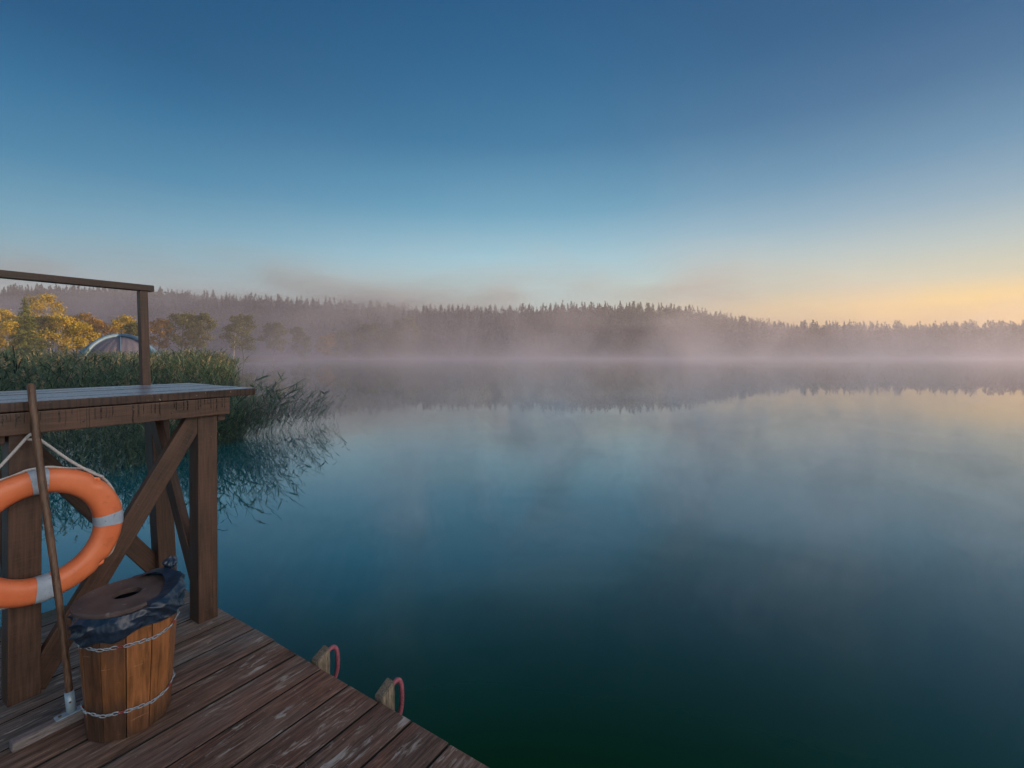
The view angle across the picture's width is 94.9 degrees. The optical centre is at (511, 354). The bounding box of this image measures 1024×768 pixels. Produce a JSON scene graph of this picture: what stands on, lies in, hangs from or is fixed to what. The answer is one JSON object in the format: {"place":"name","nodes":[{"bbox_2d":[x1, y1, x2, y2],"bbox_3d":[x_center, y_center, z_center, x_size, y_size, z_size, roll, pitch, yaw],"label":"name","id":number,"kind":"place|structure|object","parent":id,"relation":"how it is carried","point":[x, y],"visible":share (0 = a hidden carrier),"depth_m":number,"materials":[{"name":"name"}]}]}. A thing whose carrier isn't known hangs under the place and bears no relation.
{"place":"outdoors","nodes":[
{"label":"outdoors","id":0,"kind":"place"},
{"bbox_2d":[0,358,1023,767],"bbox_3d":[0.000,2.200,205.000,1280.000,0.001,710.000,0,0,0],"label":"water","id":1,"kind":"structure","parent":0,"point":[660,562],"depth_m":5.30,"materials":[{"name":"blue liquid"}]},
{"bbox_2d":[0,0,1023,329],"label":"sky","id":2,"kind":"structure","parent":0,"point":[790,161],"materials":[{"name":"blue"}]},
{"bbox_2d":[4,312,1023,389],"bbox_3d":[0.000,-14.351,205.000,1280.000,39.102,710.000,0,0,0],"label":"ground","id":3,"kind":"structure","parent":0,"point":[259,356],"depth_m":261.02,"materials":[{"name":"grey plant"}]},
{"bbox_2d":[0,309,18,353],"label":"broadleaf tree","id":4,"kind":"object","parent":3,"relation":"on","point":[4,315],"visible":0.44,"depth_m":88.25,"materials":[{"name":"yellow plant"}]},
{"bbox_2d":[0,319,37,351],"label":"broadleaf tree","id":5,"kind":"object","parent":3,"relation":"on","point":[7,326],"visible":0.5,"depth_m":77.32,"materials":[{"name":"yellow plant"}]},
{"bbox_2d":[3,296,46,357],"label":"spruce tree","id":6,"kind":"object","parent":3,"relation":"on","point":[26,325],"visible":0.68,"depth_m":75.80,"materials":[{"name":"green plant"}]},
{"bbox_2d":[22,313,62,351],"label":"broadleaf tree","id":7,"kind":"object","parent":3,"relation":"on","point":[40,320],"visible":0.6,"depth_m":90.39,"materials":[{"name":"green plant"}]},
{"bbox_2d":[20,292,66,356],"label":"broadleaf tree","id":8,"kind":"object","parent":3,"relation":"on","point":[49,299],"visible":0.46,"depth_m":102.32,"materials":[{"name":"yellow plant"}]},
{"bbox_2d":[38,313,84,353],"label":"broadleaf tree","id":9,"kind":"object","parent":3,"relation":"on","point":[61,320],"visible":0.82,"depth_m":91.32,"materials":[{"name":"yellow plant"}]},
{"bbox_2d":[62,310,96,351],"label":"broadleaf tree","id":10,"kind":"object","parent":3,"relation":"on","point":[86,317],"visible":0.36,"depth_m":99.30,"materials":[{"name":"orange plant"}]},
{"bbox_2d":[64,318,101,349],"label":"broadleaf tree","id":11,"kind":"object","parent":3,"relation":"on","point":[77,337],"visible":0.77,"depth_m":82.96,"materials":[{"name":"yellow plant"}]},
{"bbox_2d":[82,318,115,342],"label":"broadleaf tree","id":12,"kind":"object","parent":3,"relation":"on","point":[100,323],"visible":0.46,"depth_m":99.64,"materials":[{"name":"orange plant"}]},
{"bbox_2d":[72,334,159,373],"bbox_3d":[-33.322,-0.096,39.979,6.798,3.337,6.853,0,0,-40],"label":"dome tent","id":13,"kind":"object","parent":3,"relation":"on","point":[121,341],"visible":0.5,"depth_m":38.38,"materials":[{"name":"fabric"}]},
{"bbox_2d":[104,314,135,335],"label":"broadleaf tree","id":14,"kind":"object","parent":3,"relation":"on","point":[117,324],"visible":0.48,"depth_m":103.68,"materials":[{"name":"yellow plant"}]},
{"bbox_2d":[120,321,137,336],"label":"broadleaf tree","id":15,"kind":"object","parent":3,"relation":"on","point":[133,330],"visible":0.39,"depth_m":99.15,"materials":[{"name":"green plant"}]},
{"bbox_2d":[149,318,175,351],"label":"broadleaf tree","id":16,"kind":"object","parent":3,"relation":"on","point":[156,325],"visible":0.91,"depth_m":117.32,"materials":[{"name":"brown plant"}]},
{"bbox_2d":[0,343,346,475],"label":"reed bed","id":17,"kind":"object","parent":3,"relation":"on","point":[181,366],"visible":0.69,"depth_m":13.15,"materials":[{"name":"green plant"}]},
{"bbox_2d":[163,311,200,349],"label":"broadleaf tree","id":18,"kind":"object","parent":3,"relation":"on","point":[182,319],"visible":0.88,"depth_m":119.25,"materials":[{"name":"green plant"}]},
{"bbox_2d":[183,312,219,353],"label":"broadleaf tree","id":19,"kind":"object","parent":3,"relation":"on","point":[198,341],"visible":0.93,"depth_m":122.20,"materials":[{"name":"green plant"}]},
{"bbox_2d":[223,322,246,357],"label":"birch tree","id":20,"kind":"object","parent":3,"relation":"on","point":[234,344],"visible":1,"depth_m":131.95,"materials":[{"name":"green plant"}]},
{"bbox_2d":[218,313,256,361],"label":"broadleaf tree","id":21,"kind":"object","parent":3,"relation":"on","point":[245,319],"visible":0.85,"depth_m":137.60,"materials":[{"name":"green plant"}]},
{"bbox_2d":[0,589,488,767],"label":"wooden deck","id":22,"kind":"structure","parent":3,"relation":"on","point":[243,695],"depth_m":2.17,"materials":[{"name":"brown wood"}]},
{"bbox_2d":[9,383,83,752],"bbox_3d":[-2.152,0.918,2.232,0.318,1.560,0.370,0,0,33],"label":"deck broom","id":23,"kind":"object","parent":22,"relation":"on","point":[73,713],"visible":0.86,"depth_m":2.19,"materials":[{"name":"wood"}]},
{"bbox_2d":[70,575,179,742],"bbox_3d":[-1.802,1.410,2.206,0.396,0.577,0.392,0,0,33],"label":"wooden bin","id":24,"kind":"object","parent":22,"relation":"on","point":[149,649],"visible":0.81,"depth_m":2.09,"materials":[{"name":"wood"}]},
{"bbox_2d":[67,555,185,707],"bbox_3d":[-1.792,1.316,2.212,0.434,0.568,0.452,0,0,33],"label":"bin bag","id":25,"kind":"object","parent":24,"relation":"on","point":[167,602],"visible":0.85,"depth_m":2.09,"materials":[{"name":"black plastic"}]},
{"bbox_2d":[0,270,254,706],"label":"wooden platform","id":26,"kind":"structure","parent":22,"relation":"on","point":[30,664],"depth_m":2.77,"materials":[{"name":"brown wood"}]},
{"bbox_2d":[0,433,103,477],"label":"hanging rope","id":27,"kind":"object","parent":26,"relation":"hanging from","point":[28,437],"visible":0.79,"depth_m":2.33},
{"bbox_2d":[0,466,122,609],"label":"lifebuoy","id":28,"kind":"object","parent":27,"relation":"hanging from","point":[98,496],"visible":0.91,"depth_m":2.37,"materials":[{"name":"orange plastic"}]},
{"bbox_2d":[311,645,403,714],"bbox_3d":[-0.833,2.522,2.514,0.580,1.755,0.149,0,0,33],"label":"swim ladder","id":29,"kind":"object","parent":22,"relation":"attached to","point":[385,694],"visible":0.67,"depth_m":2.40,"materials":[{"name":"beige"}]},
{"bbox_2d":[257,321,289,359],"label":"broadleaf tree","id":30,"kind":"object","parent":3,"relation":"on","point":[274,330],"visible":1,"depth_m":167.03,"materials":[{"name":"grey plant"}]},
{"bbox_2d":[288,325,312,359],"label":"broadleaf tree","id":31,"kind":"object","parent":3,"relation":"on","point":[297,333],"visible":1,"depth_m":176.59,"materials":[{"name":"grey plant"}]},
{"bbox_2d":[314,333,336,359],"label":"broadleaf tree","id":32,"kind":"object","parent":3,"relation":"on","point":[323,340],"visible":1,"depth_m":189.21,"materials":[{"name":"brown plant"}]},
{"bbox_2d":[350,323,385,358],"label":"broadleaf tree","id":33,"kind":"object","parent":3,"relation":"on","point":[372,329],"visible":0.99,"depth_m":210.65,"materials":[{"name":"grey plant"}]},
{"bbox_2d":[377,328,402,358],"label":"broadleaf tree","id":34,"kind":"object","parent":3,"relation":"on","point":[390,352],"visible":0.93,"depth_m":215.29,"materials":[{"name":"grey plant"}]},
{"bbox_2d":[386,315,421,358],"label":"broadleaf tree","id":35,"kind":"object","parent":3,"relation":"on","point":[401,330],"visible":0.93,"depth_m":220.24,"materials":[{"name":"grey plant"}]},
{"bbox_2d":[0,283,1023,357],"bbox_3d":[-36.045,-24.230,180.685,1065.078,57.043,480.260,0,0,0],"label":"forest","id":36,"kind":"object","parent":3,"relation":"on","point":[758,337],"visible":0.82,"depth_m":279.94,"materials":[{"name":"green plant"}]}
]}

